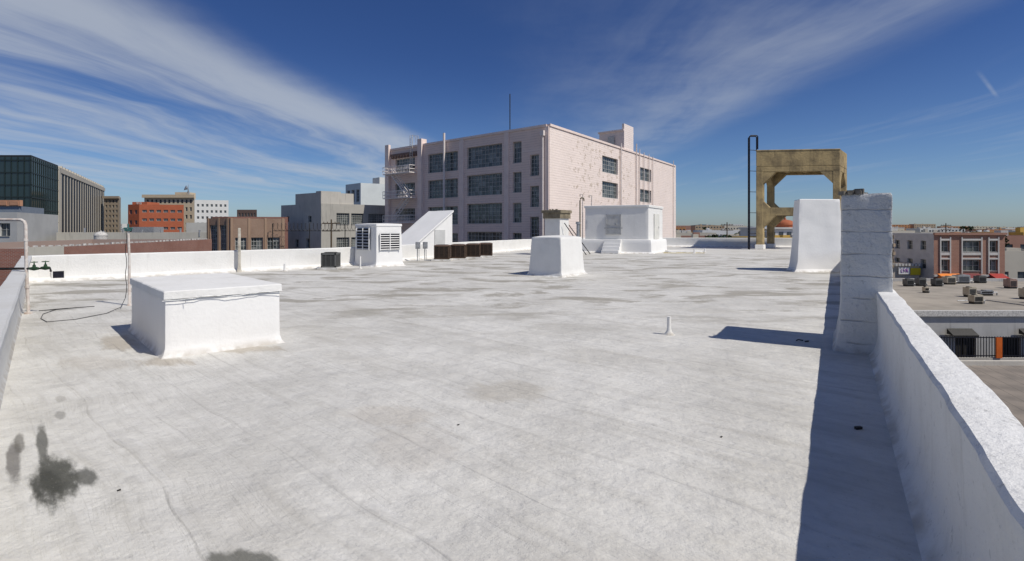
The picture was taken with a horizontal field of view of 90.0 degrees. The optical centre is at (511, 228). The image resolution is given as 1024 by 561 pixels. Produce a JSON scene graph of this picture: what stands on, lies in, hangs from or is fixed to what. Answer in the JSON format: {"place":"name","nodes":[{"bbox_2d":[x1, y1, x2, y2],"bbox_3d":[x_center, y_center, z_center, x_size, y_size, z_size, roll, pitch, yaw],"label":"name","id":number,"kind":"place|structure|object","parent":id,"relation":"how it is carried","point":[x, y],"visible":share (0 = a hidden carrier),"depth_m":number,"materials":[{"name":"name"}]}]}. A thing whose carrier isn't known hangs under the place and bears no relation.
{"place":"outdoors","nodes":[
{"label":"outdoors","id":0,"kind":"place"},
{"bbox_2d":[0,200,43,213],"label":"terracotta topped building","id":1,"kind":"structure","parent":0,"point":[11,206],"depth_m":78.00,"materials":[{"name":"blue paint"}]},
{"bbox_2d":[0,212,57,241],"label":"corner building","id":2,"kind":"structure","parent":0,"point":[42,227],"depth_m":63.57,"materials":[{"name":"grey paint"}]},
{"bbox_2d":[0,223,9,236],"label":"window","id":3,"kind":"structure","parent":2,"relation":"in","point":[5,227],"depth_m":60.26,"materials":[{"name":"glass"}]},
{"bbox_2d":[93,230,107,238],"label":"roof dome","id":4,"kind":"structure","parent":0,"point":[100,235],"depth_m":61.58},
{"bbox_2d":[0,238,211,285],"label":"brick building","id":5,"kind":"structure","parent":0,"point":[11,253],"depth_m":40.33,"materials":[{"name":"red brick"}]},
{"bbox_2d":[56,227,206,239],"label":"plaster building","id":6,"kind":"structure","parent":0,"point":[147,233],"depth_m":69.09,"materials":[{"name":"paint"}]},
{"bbox_2d":[128,202,183,231],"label":"orange building","id":7,"kind":"structure","parent":0,"point":[169,218],"depth_m":171.64,"materials":[{"name":"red brick"}]},
{"bbox_2d":[142,192,195,231],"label":"beige building","id":8,"kind":"structure","parent":0,"point":[187,201],"depth_m":232.00,"materials":[{"name":"concrete"}]},
{"bbox_2d":[186,223,206,231],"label":"plaster building","id":9,"kind":"structure","parent":0,"point":[194,227],"depth_m":88.14,"materials":[{"name":"paint"}]},
{"bbox_2d":[207,218,284,250],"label":"brick warehouse","id":10,"kind":"structure","parent":0,"point":[222,233],"depth_m":61.08,"materials":[{"name":"brown brick"}]},
{"bbox_2d":[211,225,216,250],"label":"window","id":11,"kind":"structure","parent":10,"relation":"in","point":[213,227],"depth_m":61.04,"materials":[{"name":"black glass"}]},
{"bbox_2d":[221,225,225,250],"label":"window","id":12,"kind":"structure","parent":10,"relation":"in","point":[223,227],"depth_m":60.64,"materials":[{"name":"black glass"}]},
{"bbox_2d":[235,238,245,249],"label":"window","id":13,"kind":"structure","parent":10,"relation":"in","point":[243,240],"depth_m":60.97,"materials":[{"name":"grey glass"}]},
{"bbox_2d":[251,238,262,249],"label":"window","id":14,"kind":"structure","parent":10,"relation":"in","point":[256,243],"depth_m":61.91,"materials":[{"name":"grey glass"}]},
{"bbox_2d":[267,237,278,249],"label":"window","id":15,"kind":"structure","parent":10,"relation":"in","point":[269,239],"depth_m":63.05,"materials":[{"name":"grey glass"}]},
{"bbox_2d":[281,191,384,248],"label":"stucco building","id":16,"kind":"structure","parent":0,"point":[321,207],"depth_m":77.47,"materials":[{"name":"white paint"}]},
{"bbox_2d":[337,213,348,223],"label":"window","id":17,"kind":"structure","parent":16,"relation":"in","point":[343,218],"depth_m":77.45,"materials":[{"name":"grey glass"}]},
{"bbox_2d":[337,237,348,247],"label":"window","id":18,"kind":"structure","parent":16,"relation":"in","point":[341,241],"depth_m":77.35,"materials":[{"name":"grey glass"}]},
{"bbox_2d":[351,213,362,224],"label":"window","id":19,"kind":"structure","parent":16,"relation":"in","point":[356,218],"depth_m":78.86,"materials":[{"name":"grey glass"}]},
{"bbox_2d":[368,214,383,222],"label":"window","id":20,"kind":"structure","parent":16,"relation":"in","point":[372,218],"depth_m":80.94,"materials":[{"name":"black glass"}]},
{"bbox_2d":[346,183,384,204],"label":"white building","id":21,"kind":"structure","parent":0,"point":[367,193],"depth_m":111.58,"materials":[{"name":"paint"}]},
{"bbox_2d":[0,247,921,560],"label":"flat roof","id":22,"kind":"structure","parent":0,"point":[500,407],"depth_m":5.20,"materials":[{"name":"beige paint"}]},
{"bbox_2d":[0,256,31,407],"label":"parapet wall","id":23,"kind":"structure","parent":22,"relation":"on","point":[12,294],"depth_m":7.95,"materials":[{"name":"white paint"}]},
{"bbox_2d":[0,267,51,271],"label":"supply pipe","id":24,"kind":"object","parent":23,"relation":"on","point":[15,268],"visible":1,"depth_m":11.98,"materials":[{"name":"metal"}]},
{"bbox_2d":[0,218,32,313],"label":"gas pipe","id":25,"kind":"object","parent":22,"relation":"on","point":[27,285],"visible":1,"depth_m":11.97,"materials":[{"name":"white metal"}]},
{"bbox_2d":[40,224,132,321],"bbox_3d":[-10.140,0.940,12.045,1.524,2.120,2.306,0,0,-23],"label":"antenna pole","id":26,"kind":"object","parent":22,"relation":"on","point":[127,229],"visible":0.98,"depth_m":13.27,"materials":[{"name":"white metal"}]},
{"bbox_2d":[127,273,284,359],"bbox_3d":[-5.790,1.480,9.543,1.808,1.044,3.342,0,0,-44],"label":"roof hatch","id":27,"kind":"object","parent":22,"relation":"on","point":[174,316],"visible":1,"depth_m":8.51,"materials":[{"name":"white paint"}]},
{"bbox_2d":[237,228,241,271],"bbox_3d":[-12.480,0.989,23.435,0.192,2.022,0.215,0,0,-27],"label":"pipe","id":28,"kind":"object","parent":22,"relation":"on","point":[239,251],"visible":0.99,"depth_m":23.38,"materials":[{"name":"white metal"}]},
{"bbox_2d":[317,252,343,269],"bbox_3d":[-8.950,1.584,25.300,0.970,0.833,0.970,0,0,0],"label":"air conditioner","id":29,"kind":"object","parent":22,"relation":"on","point":[330,260],"visible":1,"depth_m":24.99,"materials":[{"name":"grey metal"}]},
{"bbox_2d":[354,223,405,266],"bbox_3d":[-7.233,0.865,27.707,2.651,2.274,1.750,0,0,40],"label":"louvered vent box","id":30,"kind":"object","parent":22,"relation":"on","point":[378,244],"visible":0.98,"depth_m":27.08,"materials":[{"name":"white paint"}]},
{"bbox_2d":[21,238,791,282],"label":"parapet wall","id":31,"kind":"structure","parent":22,"relation":"on","point":[77,267],"depth_m":22.96,"materials":[{"name":"white paint"}]},
{"bbox_2d":[51,270,64,277],"bbox_3d":[-17.222,1.740,19.440,0.400,0.320,0.060,0,0,-42],"label":"roof scupper","id":32,"kind":"object","parent":31,"relation":"on","point":[57,273],"visible":0.96,"depth_m":19.42,"materials":[{"name":"white paint"}]},
{"bbox_2d":[401,210,453,256],"bbox_3d":[-6.550,0.350,35.200,3.079,3.300,5.474,0,0,35],"label":"stair hood","id":33,"kind":"object","parent":22,"relation":"on","point":[432,228],"visible":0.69,"depth_m":35.24,"materials":[{"name":"white paint"}]},
{"bbox_2d":[435,230,444,244],"bbox_3d":[-4.916,1.000,34.941,0.039,1.800,1.008,0,0,35],"label":"door","id":34,"kind":"structure","parent":33,"relation":"in","point":[439,234],"depth_m":34.87,"materials":[{"name":"white metal"}]},
{"bbox_2d":[432,244,452,260],"bbox_3d":[-4.350,1.504,32.000,1.170,0.993,1.170,0,0,0],"label":"air conditioner","id":35,"kind":"object","parent":22,"relation":"on","point":[442,252],"visible":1,"depth_m":31.55,"materials":[{"name":"brown paint"}]},
{"bbox_2d":[451,244,467,259],"bbox_3d":[-3.450,1.504,33.100,1.170,0.993,1.170,0,0,0],"label":"air conditioner","id":36,"kind":"object","parent":22,"relation":"on","point":[458,251],"visible":1,"depth_m":32.65,"materials":[{"name":"brown paint"}]},
{"bbox_2d":[466,243,482,257],"bbox_3d":[-2.600,1.504,34.700,1.170,0.993,1.170,0,0,0],"label":"air conditioner","id":37,"kind":"object","parent":22,"relation":"on","point":[473,250],"visible":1,"depth_m":34.25,"materials":[{"name":"brown paint"}]},
{"bbox_2d":[481,242,493,256],"bbox_3d":[-1.850,1.504,36.300,1.170,0.993,1.170,0,0,0],"label":"air conditioner","id":38,"kind":"object","parent":22,"relation":"on","point":[486,249],"visible":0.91,"depth_m":35.85,"materials":[{"name":"brown paint"}]},
{"bbox_2d":[526,235,587,277],"bbox_3d":[1.961,1.149,22.290,1.940,1.705,2.624,0,0,33],"label":"roof vent box","id":39,"kind":"object","parent":22,"relation":"on","point":[558,256],"visible":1,"depth_m":21.51,"materials":[{"name":"white paint"}]},
{"bbox_2d":[541,209,589,254],"bbox_3d":[4.173,0.272,38.930,3.907,3.501,2.342,0,0,0],"label":"chimney","id":40,"kind":"object","parent":22,"relation":"on","point":[556,221],"visible":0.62,"depth_m":38.43,"materials":[{"name":"white paint"}]},
{"bbox_2d":[579,197,584,236],"bbox_3d":[4.787,-0.075,35.000,0.374,4.150,0.100,0,0,0],"label":"vent pipe","id":41,"kind":"object","parent":22,"relation":"on","point":[580,213],"visible":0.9,"depth_m":34.96,"materials":[{"name":"white metal"}]},
{"bbox_2d":[582,205,666,253],"bbox_3d":[9.435,0.034,43.460,6.003,3.936,7.271,0,0,30],"label":"elevator penthouse","id":42,"kind":"object","parent":22,"relation":"on","point":[619,229],"visible":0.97,"depth_m":41.74,"materials":[{"name":"white paint"}]},
{"bbox_2d":[606,214,620,234],"bbox_3d":[8.291,-0.325,41.863,1.500,1.650,0.100,0,0,22],"label":"hatch door","id":43,"kind":"structure","parent":42,"relation":"in","point":[613,221],"depth_m":41.86,"materials":[{"name":"grey paint"}]},
{"bbox_2d":[654,214,658,238],"bbox_3d":[12.161,-0.160,42.943,0.100,2.080,1.600,0,0,30],"label":"door","id":44,"kind":"structure","parent":42,"relation":"in","point":[656,216],"depth_m":42.80,"materials":[{"name":"white paint"}]},
{"bbox_2d":[663,316,674,335],"bbox_3d":[2.960,1.835,9.650,0.240,0.350,0.240,0,0,0],"label":"vent pipe","id":45,"kind":"object","parent":22,"relation":"on","point":[668,332],"visible":1,"depth_m":9.62,"materials":[{"name":"white paint"}]},
{"bbox_2d":[664,250,702,252],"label":"roof curb","id":46,"kind":"structure","parent":22,"relation":"on","point":[682,251],"depth_m":41.77,"materials":[{"name":"white paint"}]},
{"bbox_2d":[748,135,757,249],"bbox_3d":[22.977,-3.427,48.837,1.064,10.854,0.784,0,0,0],"label":"ladder","id":47,"kind":"object","parent":22,"relation":"on","point":[749,212],"visible":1,"depth_m":48.81,"materials":[{"name":"black metal"}]},
{"bbox_2d":[755,149,846,248],"bbox_3d":[28.503,-2.752,50.221,10.154,9.503,3.797,0,0,7],"label":"water tank stand","id":48,"kind":"object","parent":22,"relation":"on","point":[774,168],"visible":0.78,"depth_m":48.85,"materials":[{"name":"concrete"}]},
{"bbox_2d":[786,199,840,271],"bbox_3d":[14.437,0.316,24.266,3.299,3.372,1.667,0,0,-4],"label":"stair bulkhead","id":49,"kind":"object","parent":22,"relation":"on","point":[816,240],"visible":0.96,"depth_m":23.65,"materials":[{"name":"white paint"}]},
{"bbox_2d":[832,188,895,354],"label":"concrete pillar","id":50,"kind":"structure","parent":22,"relation":"on","point":[868,245],"depth_m":8.24,"materials":[{"name":"white paint"}]},
{"bbox_2d":[869,289,1023,560],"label":"parapet wall","id":51,"kind":"structure","parent":22,"relation":"on","point":[955,424],"depth_m":3.14,"materials":[{"name":"paint"}]},
{"bbox_2d":[0,0,1023,227],"label":"sky","id":52,"kind":"structure","parent":0,"point":[257,105],"materials":[{"name":"blue"}]},
{"bbox_2d":[382,94,675,241],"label":"warehouse building","id":53,"kind":"structure","parent":0,"point":[509,184],"depth_m":68.81,"materials":[{"name":"pink brick"}]},
{"bbox_2d":[396,208,414,220],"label":"window","id":54,"kind":"structure","parent":53,"relation":"in","point":[409,211],"depth_m":77.05,"materials":[{"name":"grey glass"}]},
{"bbox_2d":[397,157,414,171],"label":"window","id":55,"kind":"structure","parent":53,"relation":"in","point":[401,161],"depth_m":77.41,"materials":[{"name":"grey glass"}]},
{"bbox_2d":[397,183,414,195],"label":"window","id":56,"kind":"structure","parent":53,"relation":"in","point":[411,186],"depth_m":76.96,"materials":[{"name":"grey glass"}]},
{"bbox_2d":[428,178,457,198],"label":"window","id":57,"kind":"structure","parent":53,"relation":"in","point":[451,185],"depth_m":72.19,"materials":[{"name":"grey glass"}]},
{"bbox_2d":[429,151,457,172],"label":"window","id":58,"kind":"structure","parent":53,"relation":"in","point":[451,158],"depth_m":72.19,"materials":[{"name":"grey glass"}]},
{"bbox_2d":[429,206,457,223],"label":"window","id":59,"kind":"structure","parent":53,"relation":"in","point":[455,214],"depth_m":70.89,"materials":[{"name":"grey glass"}]},
{"bbox_2d":[467,203,501,223],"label":"window","id":60,"kind":"structure","parent":53,"relation":"in","point":[488,213],"depth_m":66.88,"materials":[{"name":"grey glass"}]},
{"bbox_2d":[468,143,501,168],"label":"window","id":61,"kind":"structure","parent":53,"relation":"in","point":[489,155],"depth_m":66.88,"materials":[{"name":"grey glass"}]},
{"bbox_2d":[468,173,501,195],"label":"window","id":62,"kind":"structure","parent":53,"relation":"in","point":[487,184],"depth_m":66.88,"materials":[{"name":"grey glass"}]},
{"bbox_2d":[468,232,501,241],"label":"window","id":63,"kind":"structure","parent":53,"relation":"in","point":[472,236],"depth_m":67.06,"materials":[{"name":"grey glass"}]},
{"bbox_2d":[513,141,521,163],"bbox_3d":[0.729,-9.375,63.249,1.400,2.650,0.340,0,0,40],"label":"window","id":64,"kind":"structure","parent":53,"relation":"in","point":[517,145],"depth_m":63.42,"materials":[{"name":"clear glass"}]},
{"bbox_2d":[513,172,521,192],"bbox_3d":[0.729,-5.675,63.249,1.400,2.550,0.340,0,0,40],"label":"window","id":65,"kind":"structure","parent":53,"relation":"in","point":[517,175],"depth_m":63.41,"materials":[{"name":"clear glass"}]},
{"bbox_2d":[513,203,521,222],"bbox_3d":[0.729,-1.925,63.249,1.400,2.450,0.340,0,0,40],"label":"window","id":66,"kind":"structure","parent":53,"relation":"in","point":[517,206],"depth_m":63.41,"materials":[{"name":"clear glass"}]},
{"bbox_2d":[530,217,538,237],"bbox_3d":[2.789,-0.150,61.543,1.350,2.500,0.340,0,0,40],"label":"window","id":67,"kind":"structure","parent":53,"relation":"in","point":[534,220],"depth_m":61.75,"materials":[{"name":"clear glass"}]},
{"bbox_2d":[531,155,538,175],"bbox_3d":[2.789,-7.575,61.543,1.350,2.550,0.340,0,0,40],"label":"window","id":68,"kind":"structure","parent":53,"relation":"in","point":[534,158],"depth_m":61.73,"materials":[{"name":"clear glass"}]},
{"bbox_2d":[531,186,538,206],"bbox_3d":[2.789,-3.825,61.543,1.350,2.550,0.340,0,0,40],"label":"window","id":69,"kind":"structure","parent":53,"relation":"in","point":[534,189],"depth_m":61.73,"materials":[{"name":"clear glass"}]},
{"bbox_2d":[602,156,616,174],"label":"window","id":70,"kind":"structure","parent":53,"relation":"in","point":[608,164],"depth_m":74.46,"materials":[{"name":"clear glass"}]},
{"bbox_2d":[602,181,616,198],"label":"window","id":71,"kind":"structure","parent":53,"relation":"in","point":[608,189],"depth_m":74.46,"materials":[{"name":"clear glass"}]},
{"bbox_2d":[640,168,649,181],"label":"window","id":72,"kind":"structure","parent":53,"relation":"in","point":[644,173],"depth_m":86.85,"materials":[{"name":"clear glass"}]},
{"bbox_2d":[640,189,649,202],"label":"window","id":73,"kind":"structure","parent":53,"relation":"in","point":[644,194],"depth_m":86.73,"materials":[{"name":"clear glass"}]},
{"bbox_2d":[676,230,715,235],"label":"city building","id":74,"kind":"structure","parent":0,"point":[685,233],"depth_m":256.17,"materials":[{"name":"beige concrete"}]},
{"bbox_2d":[691,224,721,231],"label":"city building","id":75,"kind":"structure","parent":0,"point":[701,227],"depth_m":578.60,"materials":[{"name":"beige concrete"}]},
{"bbox_2d":[693,228,739,234],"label":"city building","id":76,"kind":"structure","parent":0,"point":[721,231],"depth_m":326.80,"materials":[{"name":"white concrete"}]},
{"bbox_2d":[730,232,791,237],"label":"city building","id":77,"kind":"structure","parent":0,"point":[783,236],"depth_m":137.56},
{"bbox_2d":[738,217,792,236],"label":"domed building","id":78,"kind":"structure","parent":0,"point":[784,226],"depth_m":148.41,"materials":[{"name":"white tile"}]},
{"bbox_2d":[892,227,914,232],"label":"city building","id":79,"kind":"structure","parent":0,"point":[895,230],"depth_m":200.31,"materials":[{"name":"white concrete"}]},
{"bbox_2d":[893,261,920,277],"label":"shop building","id":80,"kind":"structure","parent":0,"point":[905,270],"depth_m":68.36,"materials":[{"name":"paint"}]},
{"bbox_2d":[909,224,935,227],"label":"city building","id":81,"kind":"structure","parent":0,"point":[921,225],"depth_m":1146.44,"materials":[{"name":"beige concrete"}]},
{"bbox_2d":[906,226,943,231],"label":"city building","id":82,"kind":"structure","parent":0,"point":[920,229],"depth_m":431.32,"materials":[{"name":"white concrete"}]},
{"bbox_2d":[892,233,1008,277],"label":"shop building","id":83,"kind":"structure","parent":0,"point":[936,255],"depth_m":67.00,"materials":[{"name":"brown brick"}]},
{"bbox_2d":[941,241,947,251],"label":"window","id":84,"kind":"structure","parent":83,"relation":"in","point":[944,244],"depth_m":67.25,"materials":[{"name":"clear glass"}]},
{"bbox_2d":[941,260,947,270],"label":"window","id":85,"kind":"structure","parent":83,"relation":"in","point":[944,263],"depth_m":67.25,"materials":[{"name":"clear glass"}]},
{"bbox_2d":[963,241,978,251],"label":"window","id":86,"kind":"structure","parent":83,"relation":"in","point":[968,246],"depth_m":67.25,"materials":[{"name":"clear glass"}]},
{"bbox_2d":[963,260,978,270],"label":"window","id":87,"kind":"structure","parent":83,"relation":"in","point":[968,265],"depth_m":67.25,"materials":[{"name":"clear glass"}]},
{"bbox_2d":[893,278,1023,356],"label":"flat roof building","id":88,"kind":"structure","parent":0,"point":[942,311],"depth_m":38.86,"materials":[{"name":"concrete"}]},
{"bbox_2d":[902,278,914,286],"bbox_3d":[45.086,6.113,57.983,1.172,0.875,0.755,0,0,0],"label":"rooftop unit","id":89,"kind":"object","parent":88,"relation":"on","point":[908,282],"visible":1,"depth_m":57.68,"materials":[{"name":"grey paint"}]},
{"bbox_2d":[914,277,926,285],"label":"rooftop unit","id":90,"kind":"object","parent":88,"relation":"on","point":[919,281],"visible":0.99,"depth_m":57.98,"materials":[{"name":"grey paint"}]},
{"bbox_2d":[930,278,943,286],"bbox_3d":[48.286,6.093,57.983,1.172,0.915,0.755,0,0,0],"label":"rooftop unit","id":91,"kind":"object","parent":88,"relation":"on","point":[936,282],"visible":1,"depth_m":57.68,"materials":[{"name":"grey paint"}]},
{"bbox_2d":[942,276,957,284],"bbox_3d":[51.434,6.053,59.983,1.508,0.995,0.835,0,0,0],"label":"rooftop unit","id":92,"kind":"object","parent":88,"relation":"on","point":[949,280],"visible":0.98,"depth_m":59.64,"materials":[{"name":"beige paint"}]},
{"bbox_2d":[952,274,972,283],"bbox_3d":[53.814,6.013,60.983,2.068,1.075,0.915,0,0,0],"label":"rooftop unit","id":93,"kind":"object","parent":88,"relation":"on","point":[962,278],"visible":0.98,"depth_m":60.56,"materials":[{"name":"metal"}]},
{"bbox_2d":[956,338,973,356],"bbox_3d":[34.200,9.450,38.690,1.600,2.500,0.340,0,0,0],"label":"window","id":94,"kind":"structure","parent":88,"relation":"in","point":[956,338],"depth_m":38.86,"materials":[{"name":"glass"}]},
{"bbox_2d":[963,286,976,296],"bbox_3d":[43.970,6.053,48.983,1.060,0.995,0.755,0,0,0],"label":"rooftop unit","id":95,"kind":"object","parent":88,"relation":"on","point":[968,290],"visible":0.91,"depth_m":48.72,"materials":[{"name":"beige paint"}]},
{"bbox_2d":[968,294,984,303],"bbox_3d":[40.486,6.133,44.483,1.172,0.835,0.675,0,0,0],"label":"rooftop unit","id":96,"kind":"object","parent":88,"relation":"on","point":[975,298],"visible":1,"depth_m":44.21,"materials":[{"name":"beige paint"}]},
{"bbox_2d":[973,275,986,282],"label":"rooftop unit","id":97,"kind":"object","parent":88,"relation":"on","point":[979,278],"visible":1,"depth_m":61.14,"materials":[{"name":"grey paint"}]},
{"bbox_2d":[977,290,997,295],"bbox_3d":[46.482,6.273,49.983,1.844,0.555,0.515,0,0,0],"label":"rooftop unit","id":98,"kind":"object","parent":88,"relation":"on","point":[987,292],"visible":0.99,"depth_m":49.78,"materials":[{"name":"metal"}]},
{"bbox_2d":[1002,338,1018,356],"bbox_3d":[37.600,9.450,38.690,1.600,2.500,0.340,0,0,0],"label":"window","id":99,"kind":"structure","parent":88,"relation":"in","point":[1002,338],"depth_m":38.86,"materials":[{"name":"glass"}]},
{"bbox_2d":[1003,278,1017,288],"bbox_3d":[54.686,6.013,55.983,1.172,1.075,0.835,0,0,0],"label":"rooftop unit","id":100,"kind":"object","parent":88,"relation":"on","point":[1010,283],"visible":1,"depth_m":55.64,"materials":[{"name":"pink paint"}]},
{"bbox_2d":[971,227,1023,234],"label":"city building","id":101,"kind":"structure","parent":0,"point":[1018,231],"depth_m":168.39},
{"bbox_2d":[994,230,1023,248],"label":"city building","id":102,"kind":"structure","parent":0,"point":[1015,241],"depth_m":136.97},
{"label":"ground","id":103,"kind":"structure","parent":0,"visible":0},
{"bbox_2d":[0,155,58,222],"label":"glass tower","id":104,"kind":"structure","parent":103,"relation":"on","point":[30,180],"depth_m":150.00,"materials":[{"name":"glass"}]},
{"bbox_2d":[58,166,104,232],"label":"office slab","id":105,"kind":"structure","parent":103,"relation":"on","point":[80,204],"depth_m":208.71,"materials":[{"name":"grey concrete"}]},
{"bbox_2d":[102,196,120,231],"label":"old office","id":106,"kind":"structure","parent":103,"relation":"on","point":[112,213],"depth_m":260.00,"materials":[{"name":"beige concrete"}]},
{"bbox_2d":[195,200,227,222],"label":"white office","id":107,"kind":"structure","parent":103,"relation":"on","point":[205,210],"depth_m":223.92,"materials":[{"name":"paint"}]},
{"bbox_2d":[237,210,256,216],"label":"brown office","id":108,"kind":"structure","parent":103,"relation":"on","point":[246,213],"depth_m":300.00,"materials":[{"name":"paint"}]},
{"bbox_2d":[272,223,362,248],"bbox_3d":[-22.976,5.165,64.008,12.797,11.670,0.702,0,0,-18],"label":"razor wire fence","id":109,"kind":"object","parent":103,"relation":"on","point":[307,230],"visible":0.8,"depth_m":63.28,"materials":[{"name":"metal"}]},
{"bbox_2d":[322,219,339,247],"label":"utility pole","id":110,"kind":"object","parent":103,"relation":"on","point":[330,230],"visible":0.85,"depth_m":67.92,"materials":[{"name":"brown wood"}]},
{"bbox_2d":[373,177,384,183],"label":"white building","id":111,"kind":"structure","parent":103,"relation":"on","point":[379,180],"depth_m":114.56,"materials":[{"name":"paint"}]},
{"bbox_2d":[939,336,1023,359],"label":"iron fence","id":112,"kind":"object","parent":103,"relation":"on","point":[997,355],"visible":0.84,"depth_m":36.48,"materials":[{"name":"black metal"}]},
{"bbox_2d":[962,360,1023,423],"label":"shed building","id":113,"kind":"structure","parent":103,"relation":"on","point":[1003,380],"depth_m":31.72,"materials":[{"name":"beige paint"}]},
{"bbox_2d":[1005,248,1023,277],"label":"city building","id":114,"kind":"structure","parent":103,"relation":"on","point":[1014,262],"depth_m":100.73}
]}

